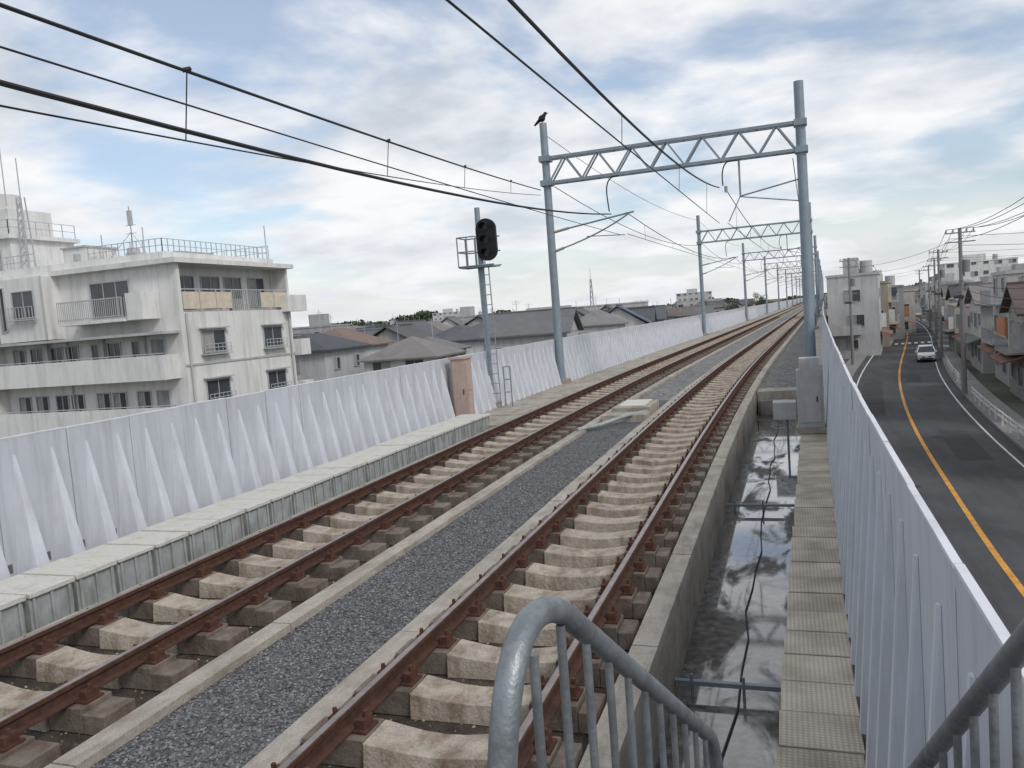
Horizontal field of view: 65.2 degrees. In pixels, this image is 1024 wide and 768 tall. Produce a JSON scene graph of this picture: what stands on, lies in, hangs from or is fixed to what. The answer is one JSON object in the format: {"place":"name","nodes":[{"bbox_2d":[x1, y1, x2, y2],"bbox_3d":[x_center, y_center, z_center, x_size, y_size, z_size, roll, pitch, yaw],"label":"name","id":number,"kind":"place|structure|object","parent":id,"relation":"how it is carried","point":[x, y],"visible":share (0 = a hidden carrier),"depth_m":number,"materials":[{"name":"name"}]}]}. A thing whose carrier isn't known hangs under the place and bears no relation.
{"place":"outdoors","nodes":[
{"label":"outdoors","id":0,"kind":"place"},
{"bbox_2d":[292,314,350,333],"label":"house","id":1,"kind":"structure","parent":0,"point":[315,325],"depth_m":132.97,"materials":[{"name":"paint"}]},
{"bbox_2d":[293,310,371,380],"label":"house","id":2,"kind":"structure","parent":0,"point":[329,356],"depth_m":71.97,"materials":[{"name":"grey concrete"}]},
{"bbox_2d":[322,315,393,356],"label":"house","id":3,"kind":"structure","parent":0,"point":[378,343],"depth_m":83.96,"materials":[{"name":"grey tile"}]},
{"bbox_2d":[359,324,379,334],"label":"house","id":4,"kind":"structure","parent":0,"point":[371,332],"depth_m":131.22,"materials":[{"name":"grey tile"}]},
{"bbox_2d":[373,316,440,345],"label":"house","id":5,"kind":"structure","parent":0,"point":[389,332],"depth_m":91.35,"materials":[{"name":"grey tile"}]},
{"bbox_2d":[356,321,466,371],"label":"house","id":6,"kind":"structure","parent":0,"point":[410,350],"depth_m":70.09,"materials":[{"name":"grey tile"}]},
{"bbox_2d":[392,317,441,334],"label":"house","id":7,"kind":"structure","parent":0,"point":[425,326],"depth_m":118.99,"materials":[{"name":"grey tile"}]},
{"bbox_2d":[428,313,451,329],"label":"house","id":8,"kind":"structure","parent":0,"point":[441,325],"depth_m":148.59,"materials":[{"name":"brown tile"}]},
{"bbox_2d":[422,319,471,354],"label":"house","id":9,"kind":"structure","parent":0,"point":[448,343],"depth_m":80.76,"materials":[{"name":"grey tile"}]},
{"bbox_2d":[435,319,469,337],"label":"house","id":10,"kind":"structure","parent":0,"point":[449,331],"depth_m":111.45,"materials":[{"name":"grey tile"}]},
{"bbox_2d":[441,316,465,326],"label":"house","id":11,"kind":"structure","parent":0,"point":[452,321],"depth_m":156.57,"materials":[{"name":"grey tile"}]},
{"bbox_2d":[441,308,491,354],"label":"house","id":12,"kind":"structure","parent":0,"point":[469,336],"depth_m":89.82,"materials":[{"name":"grey tile"}]},
{"bbox_2d":[456,306,488,322],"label":"house","id":13,"kind":"structure","parent":0,"point":[467,314],"depth_m":168.89,"materials":[{"name":"paint"}]},
{"bbox_2d":[463,309,482,326],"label":"house","id":14,"kind":"structure","parent":0,"point":[477,319],"depth_m":142.51,"materials":[{"name":"paint"}]},
{"bbox_2d":[0,0,1023,327],"label":"sky","id":15,"kind":"structure","parent":0,"point":[914,109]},
{"bbox_2d":[479,300,583,349],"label":"house","id":16,"kind":"structure","parent":0,"point":[515,328],"depth_m":75.37,"materials":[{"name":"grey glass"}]},
{"bbox_2d":[576,307,589,317],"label":"house","id":17,"kind":"structure","parent":0,"point":[582,311],"depth_m":131.64,"materials":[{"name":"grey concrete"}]},
{"bbox_2d":[580,296,628,332],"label":"house","id":18,"kind":"structure","parent":0,"point":[596,320],"depth_m":95.94,"materials":[{"name":"grey tile"}]},
{"bbox_2d":[576,301,648,312],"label":"apartment block","id":19,"kind":"structure","parent":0,"point":[590,308],"depth_m":168.98,"materials":[{"name":"white concrete"}]},
{"bbox_2d":[607,298,651,326],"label":"house","id":20,"kind":"structure","parent":0,"point":[631,317],"depth_m":103.34,"materials":[{"name":"grey"}]},
{"bbox_2d":[602,300,656,322],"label":"house","id":21,"kind":"structure","parent":0,"point":[649,313],"depth_m":117.44,"materials":[{"name":"grey tile"}]},
{"bbox_2d":[610,301,666,321],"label":"house","id":22,"kind":"structure","parent":0,"point":[661,313],"depth_m":127.18,"materials":[{"name":"grey tile"}]},
{"bbox_2d":[667,298,690,318],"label":"house","id":23,"kind":"structure","parent":0,"point":[678,314],"depth_m":155.59,"materials":[{"name":"brown tile"}]},
{"bbox_2d":[679,303,706,316],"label":"house","id":24,"kind":"structure","parent":0,"point":[691,311],"depth_m":175.53,"materials":[{"name":"grey tile"}]},
{"bbox_2d":[678,304,714,313],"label":"house","id":25,"kind":"structure","parent":0,"point":[709,308],"depth_m":197.44,"materials":[{"name":"grey tile"}]},
{"bbox_2d":[698,298,724,305],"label":"house","id":26,"kind":"structure","parent":0,"point":[720,302],"depth_m":265.60,"materials":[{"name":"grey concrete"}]},
{"bbox_2d":[707,302,725,311],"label":"house","id":27,"kind":"structure","parent":0,"point":[717,307],"depth_m":252.51,"materials":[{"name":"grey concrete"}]},
{"bbox_2d":[735,299,752,307],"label":"house","id":28,"kind":"structure","parent":0,"point":[742,302],"depth_m":434.44,"materials":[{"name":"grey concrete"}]},
{"bbox_2d":[757,386,823,415],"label":"channel end wall","id":29,"kind":"structure","parent":0,"point":[766,397],"depth_m":24.13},
{"bbox_2d":[777,311,864,767],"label":"walkway","id":30,"kind":"structure","parent":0,"point":[819,717],"depth_m":6.94,"materials":[{"name":"concrete"}]},
{"bbox_2d":[773,356,826,448],"bbox_3d":[6.478,0.454,18.033,0.826,2.150,1.755,-5,5,-9],"label":"trackside cabinet","id":31,"kind":"object","parent":30,"relation":"on","point":[810,394],"visible":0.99,"depth_m":17.34,"materials":[{"name":"metal"}]},
{"bbox_2d":[845,355,867,377],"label":"pavement","id":32,"kind":"structure","parent":0,"point":[859,360],"depth_m":82.12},
{"bbox_2d":[839,258,857,364],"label":"utility pole","id":33,"kind":"object","parent":32,"relation":"on","point":[851,282],"visible":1,"depth_m":80.82,"materials":[{"name":"concrete"}]},
{"bbox_2d":[756,298,1023,417],"bbox_3d":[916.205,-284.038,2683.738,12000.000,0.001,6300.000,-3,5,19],"label":"ground","id":34,"kind":"structure","parent":0,"point":[996,387],"depth_m":58.52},
{"bbox_2d":[0,251,313,413],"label":"walls","id":35,"kind":"structure","parent":34,"relation":"on","point":[249,361],"depth_m":47.28,"materials":[{"name":"paint"}]},
{"bbox_2d":[0,153,268,413],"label":"roof structures","id":36,"kind":"object","parent":35,"relation":"on","point":[28,239],"visible":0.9,"depth_m":50.75,"materials":[{"name":"white concrete"}]},
{"bbox_2d":[0,275,291,437],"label":"balconies and windows","id":37,"kind":"structure","parent":35,"relation":"attached to","point":[31,310],"depth_m":46.76,"materials":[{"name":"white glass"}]},
{"bbox_2d":[432,309,459,320],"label":"apartment block","id":38,"kind":"structure","parent":34,"relation":"on","point":[448,312],"depth_m":450.13,"materials":[{"name":"white concrete"}]},
{"bbox_2d":[331,303,673,325],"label":"distant trees","id":39,"kind":"object","parent":34,"relation":"on","point":[426,315],"visible":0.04,"depth_m":605.81,"materials":[{"name":"green plant"}]},
{"bbox_2d":[526,305,571,309],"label":"apartment block","id":40,"kind":"structure","parent":34,"relation":"on","point":[547,307],"depth_m":388.97,"materials":[{"name":"white concrete"}]},
{"bbox_2d":[676,289,711,300],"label":"apartment block","id":41,"kind":"structure","parent":34,"relation":"on","point":[692,294],"depth_m":415.28,"materials":[{"name":"white concrete"}]},
{"bbox_2d":[675,298,722,308],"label":"apartment block","id":42,"kind":"structure","parent":34,"relation":"on","point":[681,304],"depth_m":288.23,"materials":[{"name":"white concrete"}]},
{"bbox_2d":[722,299,739,310],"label":"tree","id":43,"kind":"object","parent":34,"relation":"on","point":[730,307],"visible":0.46,"depth_m":196.89,"materials":[{"name":"green plant"}]},
{"bbox_2d":[747,292,767,305],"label":"tree","id":44,"kind":"object","parent":34,"relation":"on","point":[761,298],"visible":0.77,"depth_m":313.41,"materials":[{"name":"green plant"}]},
{"bbox_2d":[712,282,926,305],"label":"distant trees","id":45,"kind":"object","parent":34,"relation":"on","point":[729,300],"visible":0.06,"depth_m":558.04,"materials":[{"name":"green plant"}]},
{"bbox_2d":[819,257,892,358],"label":"shop building","id":46,"kind":"structure","parent":34,"relation":"on","point":[869,319],"depth_m":92.81,"materials":[{"name":"white concrete"}]},
{"bbox_2d":[859,269,902,346],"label":"shop building","id":47,"kind":"structure","parent":34,"relation":"on","point":[886,300],"depth_m":104.71,"materials":[{"name":"beige concrete"}]},
{"bbox_2d":[882,275,913,338],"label":"shop building","id":48,"kind":"structure","parent":34,"relation":"on","point":[900,308],"depth_m":118.19,"materials":[{"name":"beige concrete"}]},
{"bbox_2d":[903,289,923,332],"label":"shop building","id":49,"kind":"structure","parent":34,"relation":"on","point":[915,310],"depth_m":132.49,"materials":[{"name":"paint"}]},
{"bbox_2d":[922,292,937,322],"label":"shop building","id":50,"kind":"structure","parent":34,"relation":"on","point":[932,303],"depth_m":157.29,"materials":[{"name":"grey concrete"}]},
{"bbox_2d":[934,297,948,324],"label":"shop building","id":51,"kind":"structure","parent":34,"relation":"on","point":[944,302],"depth_m":127.37,"materials":[{"name":"grey concrete"}]},
{"bbox_2d":[938,303,960,354],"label":"shop building","id":52,"kind":"structure","parent":34,"relation":"on","point":[952,329],"depth_m":87.73,"materials":[{"name":"paint"}]},
{"bbox_2d":[944,281,992,328],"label":"shop building","id":53,"kind":"structure","parent":34,"relation":"on","point":[946,310],"depth_m":101.46,"materials":[{"name":"grey concrete"}]},
{"bbox_2d":[940,253,1018,281],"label":"apartment block","id":54,"kind":"structure","parent":34,"relation":"on","point":[981,265],"depth_m":223.74,"materials":[{"name":"white concrete"}]},
{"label":"railway viaduct","id":55,"kind":"object","parent":34,"relation":"on","visible":0},
{"bbox_2d":[0,298,802,580],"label":"noise barrier","id":56,"kind":"object","parent":55,"relation":"on","point":[67,491],"visible":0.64,"depth_m":13.55,"materials":[{"name":"metal"}]},
{"bbox_2d":[0,299,815,767],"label":"track bed","id":57,"kind":"object","parent":55,"relation":"on","point":[88,751],"visible":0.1,"depth_m":7.31,"materials":[{"name":"concrete"}]},
{"bbox_2d":[0,303,802,767],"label":"railway sleepers","id":58,"kind":"object","parent":57,"relation":"on","point":[122,631],"visible":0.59,"depth_m":8.86,"materials":[{"name":"concrete"}]},
{"bbox_2d":[0,316,778,753],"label":"rail fasteners","id":59,"kind":"object","parent":58,"relation":"on","point":[10,738],"visible":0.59,"depth_m":9.35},
{"bbox_2d":[0,303,801,667],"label":"rail","id":60,"kind":"object","parent":58,"relation":"on","point":[56,631],"visible":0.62,"depth_m":9.62,"materials":[{"name":"metal"}]},
{"bbox_2d":[0,304,802,735],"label":"rail","id":61,"kind":"object","parent":58,"relation":"on","point":[38,710],"visible":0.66,"depth_m":7.77,"materials":[{"name":"metal"}]},
{"bbox_2d":[89,300,815,767],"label":"gravel bed","id":62,"kind":"object","parent":57,"relation":"on","point":[666,392],"visible":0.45,"depth_m":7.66,"materials":[{"name":"gravel"}]},
{"bbox_2d":[576,399,658,430],"bbox_3d":[2.820,0.846,20.415,1.364,0.420,4.322,-3,5,19],"label":"concrete drain box","id":63,"kind":"object","parent":57,"relation":"on","point":[639,410],"visible":0.93,"depth_m":20.34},
{"bbox_2d":[242,301,815,767],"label":"track bed","id":64,"kind":"object","parent":55,"relation":"on","point":[658,649],"visible":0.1,"depth_m":7.45,"materials":[{"name":"concrete"}]},
{"bbox_2d":[301,302,815,767],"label":"railway sleepers","id":65,"kind":"object","parent":64,"relation":"on","point":[582,551],"visible":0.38,"depth_m":7.74,"materials":[{"name":"concrete"}]},
{"bbox_2d":[271,316,803,767],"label":"rail fasteners","id":66,"kind":"object","parent":65,"relation":"on","point":[366,722],"visible":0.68,"depth_m":8.53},
{"bbox_2d":[278,309,802,767],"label":"rail","id":67,"kind":"object","parent":65,"relation":"on","point":[317,748],"visible":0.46,"depth_m":6.63,"materials":[{"name":"metal"}]},
{"bbox_2d":[518,315,803,767],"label":"rail","id":68,"kind":"object","parent":65,"relation":"on","point":[598,618],"visible":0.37,"depth_m":7.38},
{"bbox_2d":[760,308,820,387],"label":"deck ballast","id":69,"kind":"structure","parent":64,"relation":"on","point":[781,373],"depth_m":33.79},
{"bbox_2d":[538,80,821,383],"bbox_3d":[6.104,-5.007,30.301,10.120,11.050,0.700,-3,5,19],"label":"catenary portal","id":70,"kind":"object","parent":55,"relation":"on","point":[799,149],"visible":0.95,"depth_m":29.48,"materials":[{"name":"metal"}]},
{"bbox_2d":[0,0,815,286],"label":"overhead wires","id":71,"kind":"object","parent":70,"relation":"attached to","point":[56,97],"visible":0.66,"depth_m":9.24,"materials":[{"name":"metal"}]},
{"bbox_2d":[534,112,547,125],"bbox_3d":[1.147,-10.403,31.406,0.630,0.498,0.190,-3,5,19],"label":"crow","id":72,"kind":"object","parent":70,"relation":"attached to","point":[541,118],"visible":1,"depth_m":31.33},
{"bbox_2d":[655,413,800,767],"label":"drainage channel floor","id":73,"kind":"structure","parent":55,"relation":"on","point":[717,645],"depth_m":8.99,"materials":[{"name":"liquid"}]},
{"bbox_2d":[675,420,794,760],"bbox_3d":[4.259,1.968,13.653,1.130,0.200,22.041,-3,5,19],"label":"channel bracket","id":74,"kind":"object","parent":73,"relation":"on","point":[740,685],"visible":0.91,"depth_m":7.17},
{"bbox_2d":[833,501,866,760],"bbox_3d":[3.244,2.371,8.182,0.776,0.449,33.018,-3,5,20],"label":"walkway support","id":75,"kind":"object","parent":73,"relation":"on","point":[864,736],"visible":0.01,"depth_m":5.92,"materials":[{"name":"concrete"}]},
{"bbox_2d":[696,202,818,335],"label":"catenary portal","id":76,"kind":"object","parent":55,"relation":"on","point":[699,242],"visible":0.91,"depth_m":67.77,"materials":[{"name":"metal"}]},
{"bbox_2d":[742,235,820,320],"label":"catenary portal","id":77,"kind":"object","parent":55,"relation":"on","point":[815,254],"visible":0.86,"depth_m":104.16,"materials":[{"name":"metal"}]},
{"bbox_2d":[764,251,822,313],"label":"catenary portal","id":78,"kind":"object","parent":55,"relation":"on","point":[818,264],"visible":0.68,"depth_m":141.71,"materials":[{"name":"metal"}]},
{"bbox_2d":[776,260,821,309],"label":"catenary portal","id":79,"kind":"object","parent":55,"relation":"on","point":[777,270],"visible":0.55,"depth_m":179.12,"materials":[{"name":"metal"}]},
{"bbox_2d":[785,270,822,306],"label":"catenary portal","id":80,"kind":"object","parent":55,"relation":"on","point":[795,285],"visible":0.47,"depth_m":216.54,"materials":[{"name":"metal"}]},
{"bbox_2d":[791,270,822,305],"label":"catenary portal","id":81,"kind":"object","parent":55,"relation":"on","point":[797,286],"visible":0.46,"depth_m":253.79,"materials":[{"name":"metal"}]},
{"bbox_2d":[821,298,1023,767],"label":"noise barrier","id":82,"kind":"object","parent":55,"relation":"on","point":[928,633],"visible":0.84,"depth_m":3.78,"materials":[{"name":"metal"}]},
{"bbox_2d":[904,283,922,288],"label":"shop building","id":83,"kind":"structure","parent":0,"point":[911,287],"depth_m":258.29,"materials":[{"name":"grey concrete"}]},
{"bbox_2d":[852,320,1023,634],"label":"road","id":84,"kind":"structure","parent":0,"point":[982,469],"depth_m":34.24,"materials":[{"name":"asphalt"}]},
{"bbox_2d":[915,344,936,361],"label":"car","id":85,"kind":"object","parent":84,"relation":"on","point":[925,352],"visible":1,"depth_m":79.84,"materials":[{"name":"white paint"}]},
{"bbox_2d":[856,321,1023,466],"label":"road edge line","id":86,"kind":"object","parent":84,"relation":"on","point":[1008,452],"visible":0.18,"depth_m":48.16,"materials":[{"name":"white paint"}]},
{"bbox_2d":[898,333,1023,596],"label":"road centre line","id":87,"kind":"object","parent":84,"relation":"on","point":[1003,565],"visible":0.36,"depth_m":27.02,"materials":[{"name":"orange paint"}]},
{"bbox_2d":[919,273,968,319],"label":"shop building","id":88,"kind":"structure","parent":0,"point":[948,278],"depth_m":185.57,"materials":[{"name":"grey concrete"}]},
{"bbox_2d":[931,280,973,325],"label":"shop building","id":89,"kind":"structure","parent":0,"point":[933,313],"depth_m":147.87,"materials":[{"name":"grey concrete"}]},
{"bbox_2d":[942,284,967,323],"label":"shop building","id":90,"kind":"structure","parent":0,"point":[953,291],"depth_m":109.27,"materials":[{"name":"grey concrete"}]},
{"bbox_2d":[937,280,982,310],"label":"shop building","id":91,"kind":"structure","parent":0,"point":[943,292],"depth_m":138.33,"materials":[{"name":"grey concrete"}]},
{"bbox_2d":[916,317,1023,451],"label":"pavement","id":92,"kind":"structure","parent":0,"point":[954,358],"depth_m":51.11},
{"bbox_2d":[917,269,923,320],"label":"utility pole","id":93,"kind":"object","parent":92,"relation":"on","point":[919,286],"visible":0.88,"depth_m":169.97,"materials":[{"name":"concrete"}]},
{"bbox_2d":[923,266,933,328],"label":"utility pole","id":94,"kind":"object","parent":92,"relation":"on","point":[928,291],"visible":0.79,"depth_m":138.25,"materials":[{"name":"concrete"}]},
{"bbox_2d":[927,259,941,339],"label":"utility pole","id":95,"kind":"object","parent":92,"relation":"on","point":[935,305],"visible":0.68,"depth_m":108.61,"materials":[{"name":"concrete"}]},
{"bbox_2d":[928,249,947,356],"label":"utility pole","id":96,"kind":"object","parent":92,"relation":"on","point":[941,273],"visible":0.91,"depth_m":81.73,"materials":[{"name":"concrete"}]},
{"bbox_2d":[944,228,975,393],"bbox_3d":[29.843,-4.789,53.027,1.800,11.000,0.440,-3,5,19],"label":"utility pole","id":97,"kind":"object","parent":92,"relation":"on","point":[964,265],"visible":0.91,"depth_m":52.88,"materials":[{"name":"concrete"}]},
{"bbox_2d":[841,197,1023,308],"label":"power lines","id":98,"kind":"object","parent":97,"relation":"attached to","point":[971,251],"visible":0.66,"depth_m":49.50,"materials":[{"name":"black metal"}]},
{"bbox_2d":[946,356,1023,439],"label":"guardrail","id":99,"kind":"object","parent":92,"relation":"on","point":[953,371],"visible":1,"depth_m":43.27,"materials":[{"name":"metal"}]},
{"bbox_2d":[951,275,990,361],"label":"shop building","id":100,"kind":"structure","parent":0,"point":[967,329],"depth_m":81.10,"materials":[{"name":"grey concrete"}]},
{"bbox_2d":[956,282,994,373],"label":"shop building","id":101,"kind":"structure","parent":0,"point":[982,361],"depth_m":69.16,"materials":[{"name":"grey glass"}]},
{"bbox_2d":[980,266,1011,281],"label":"apartment block","id":102,"kind":"structure","parent":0,"point":[989,278],"depth_m":181.65,"materials":[{"name":"white concrete"}]},
{"bbox_2d":[976,269,1023,386],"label":"shop building","id":103,"kind":"structure","parent":0,"point":[1000,279],"depth_m":59.95,"materials":[{"name":"paint"}]},
{"bbox_2d":[989,281,1023,401],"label":"shop building","id":104,"kind":"structure","parent":0,"point":[1013,353],"depth_m":51.74,"materials":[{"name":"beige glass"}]},
{"bbox_2d":[1012,263,1023,269],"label":"apartment block","id":105,"kind":"structure","parent":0,"point":[1018,266],"depth_m":162.96,"materials":[{"name":"white concrete"}]},
{"bbox_3d":[-0.742,2.549,0.286,2.580,2.000,5.540,-3,5,19],"label":"platform end stair","id":106,"kind":"object","parent":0,"visible":0},
{"bbox_2d":[487,596,722,767],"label":"stair handrail","id":107,"kind":"object","parent":106,"relation":"attached to","point":[532,619],"visible":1,"depth_m":1.44,"materials":[{"name":"metal"}]},
{"bbox_2d":[908,619,1023,767],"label":"stair handrail","id":108,"kind":"object","parent":106,"relation":"attached to","point":[1001,671],"visible":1,"depth_m":1.51,"materials":[{"name":"metal"}]},
{"label":"trackside ground","id":109,"kind":"structure","parent":0,"visible":0},
{"bbox_2d":[0,413,489,644],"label":"cable trough","id":110,"kind":"object","parent":109,"relation":"on","point":[31,600],"visible":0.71,"depth_m":10.84,"materials":[{"name":"concrete"}]},
{"bbox_2d":[479,306,792,428],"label":"cess walkway","id":111,"kind":"structure","parent":109,"relation":"on","point":[503,414],"depth_m":31.26,"materials":[{"name":"concrete"}]},
{"bbox_2d":[448,356,474,416],"bbox_3d":[-1.376,0.137,22.366,0.520,1.809,0.520,-3,5,19],"label":"relay cabinet","id":112,"kind":"object","parent":111,"relation":"on","point":[462,385],"visible":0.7,"depth_m":22.15,"materials":[{"name":"metal"}]},
{"bbox_2d":[456,207,512,407],"bbox_3d":[-0.812,-2.292,25.192,1.381,6.450,0.762,-3,5,19],"label":"railway signal","id":113,"kind":"object","parent":111,"relation":"on","point":[485,240],"visible":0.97,"depth_m":24.92,"materials":[{"name":"metal"}]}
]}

